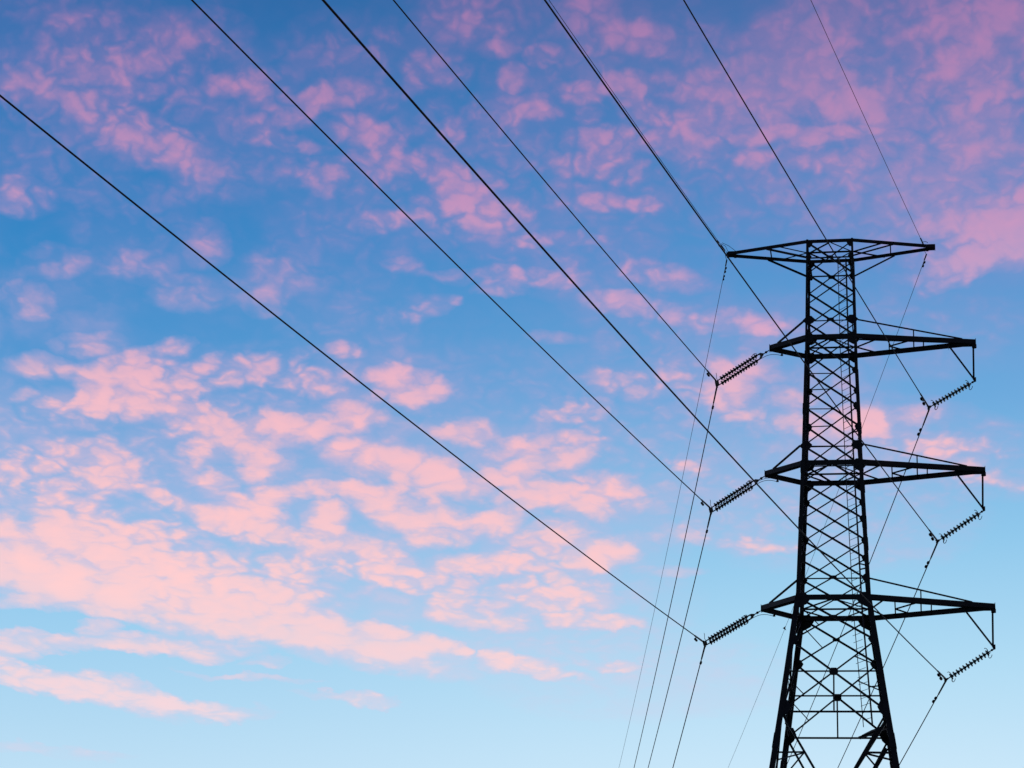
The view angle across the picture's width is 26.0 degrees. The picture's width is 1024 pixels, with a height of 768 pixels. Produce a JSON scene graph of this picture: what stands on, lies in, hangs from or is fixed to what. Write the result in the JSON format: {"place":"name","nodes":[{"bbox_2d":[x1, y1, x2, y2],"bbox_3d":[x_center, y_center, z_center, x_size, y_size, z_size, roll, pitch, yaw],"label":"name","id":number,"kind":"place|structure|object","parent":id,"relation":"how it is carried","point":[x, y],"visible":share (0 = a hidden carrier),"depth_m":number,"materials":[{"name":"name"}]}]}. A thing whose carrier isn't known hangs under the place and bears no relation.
{"place":"outdoors","nodes":[
{"label":"outdoors","id":0,"kind":"place"},
{"bbox_2d":[0,0,1023,767],"label":"sky","id":1,"kind":"structure","parent":0,"point":[220,547],"materials":[{"name":"blue"}]},
{"bbox_3d":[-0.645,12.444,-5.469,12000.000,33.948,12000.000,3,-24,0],"label":"ground","id":2,"kind":"structure","parent":0,"visible":0},
{"bbox_2d":[722,238,995,767],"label":"transmission tower","id":3,"kind":"structure","parent":2,"relation":"on","point":[801,622],"depth_m":90.40,"materials":[{"name":"metal"}]},
{"bbox_2d":[549,0,726,765],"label":"ground wire","id":4,"kind":"object","parent":3,"relation":"attached to","point":[713,325],"visible":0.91,"depth_m":97.39,"materials":[{"name":"black metal"}]},
{"bbox_2d":[703,611,771,646],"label":"insulator string","id":5,"kind":"object","parent":3,"relation":"hanging from","point":[720,632],"visible":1,"depth_m":89.57,"materials":[{"name":"brown ceramic"}]},
{"bbox_2d":[0,95,704,767],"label":"power cable","id":6,"kind":"object","parent":5,"relation":"hanging from","point":[340,367],"visible":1,"depth_m":56.93,"materials":[{"name":"black metal"}]},
{"bbox_2d":[709,476,775,514],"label":"insulator string","id":7,"kind":"object","parent":3,"relation":"hanging from","point":[741,489],"visible":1,"depth_m":91.91,"materials":[{"name":"brown ceramic"}]},
{"bbox_2d":[191,0,710,767],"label":"power cable","id":8,"kind":"object","parent":7,"relation":"attached to","point":[503,310],"visible":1,"depth_m":67.08,"materials":[{"name":"black metal"}]},
{"bbox_2d":[715,350,780,386],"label":"insulator string","id":9,"kind":"object","parent":3,"relation":"hanging from","point":[737,368],"visible":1,"depth_m":94.14,"materials":[{"name":"brown ceramic"}]},
{"bbox_2d":[393,0,717,766],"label":"power cable","id":10,"kind":"object","parent":9,"relation":"hanging from","point":[711,375],"visible":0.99,"depth_m":83.28,"materials":[{"name":"black metal"}]},
{"bbox_2d":[728,1,926,766],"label":"ground wire","id":11,"kind":"object","parent":3,"relation":"attached to","point":[900,324],"visible":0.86,"depth_m":95.51,"materials":[{"name":"black metal"}]},
{"bbox_2d":[927,380,974,409],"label":"insulator string","id":12,"kind":"object","parent":3,"relation":"hanging from","point":[968,384],"visible":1,"depth_m":91.98,"materials":[{"name":"black glass"}]},
{"bbox_2d":[683,0,929,763],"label":"power cable","id":13,"kind":"object","parent":12,"relation":"hanging from","point":[924,402],"visible":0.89,"depth_m":78.47,"materials":[{"name":"black metal"}]},
{"bbox_2d":[935,510,983,543],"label":"insulator string","id":14,"kind":"object","parent":3,"relation":"hanging from","point":[960,526],"visible":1,"depth_m":89.62,"materials":[{"name":"black glass"}]},
{"bbox_2d":[544,0,937,766],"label":"power cable","id":15,"kind":"object","parent":14,"relation":"hanging from","point":[760,302],"visible":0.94,"depth_m":62.80,"materials":[{"name":"black metal"}]},
{"bbox_2d":[943,648,993,681],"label":"insulator string","id":16,"kind":"object","parent":3,"relation":"hanging from","point":[967,665],"visible":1,"depth_m":87.26,"materials":[{"name":"black glass"}]},
{"bbox_2d":[322,0,945,764],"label":"power cable","id":17,"kind":"object","parent":16,"relation":"hanging from","point":[940,676],"visible":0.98,"depth_m":47.78,"materials":[{"name":"black metal"}]}
]}

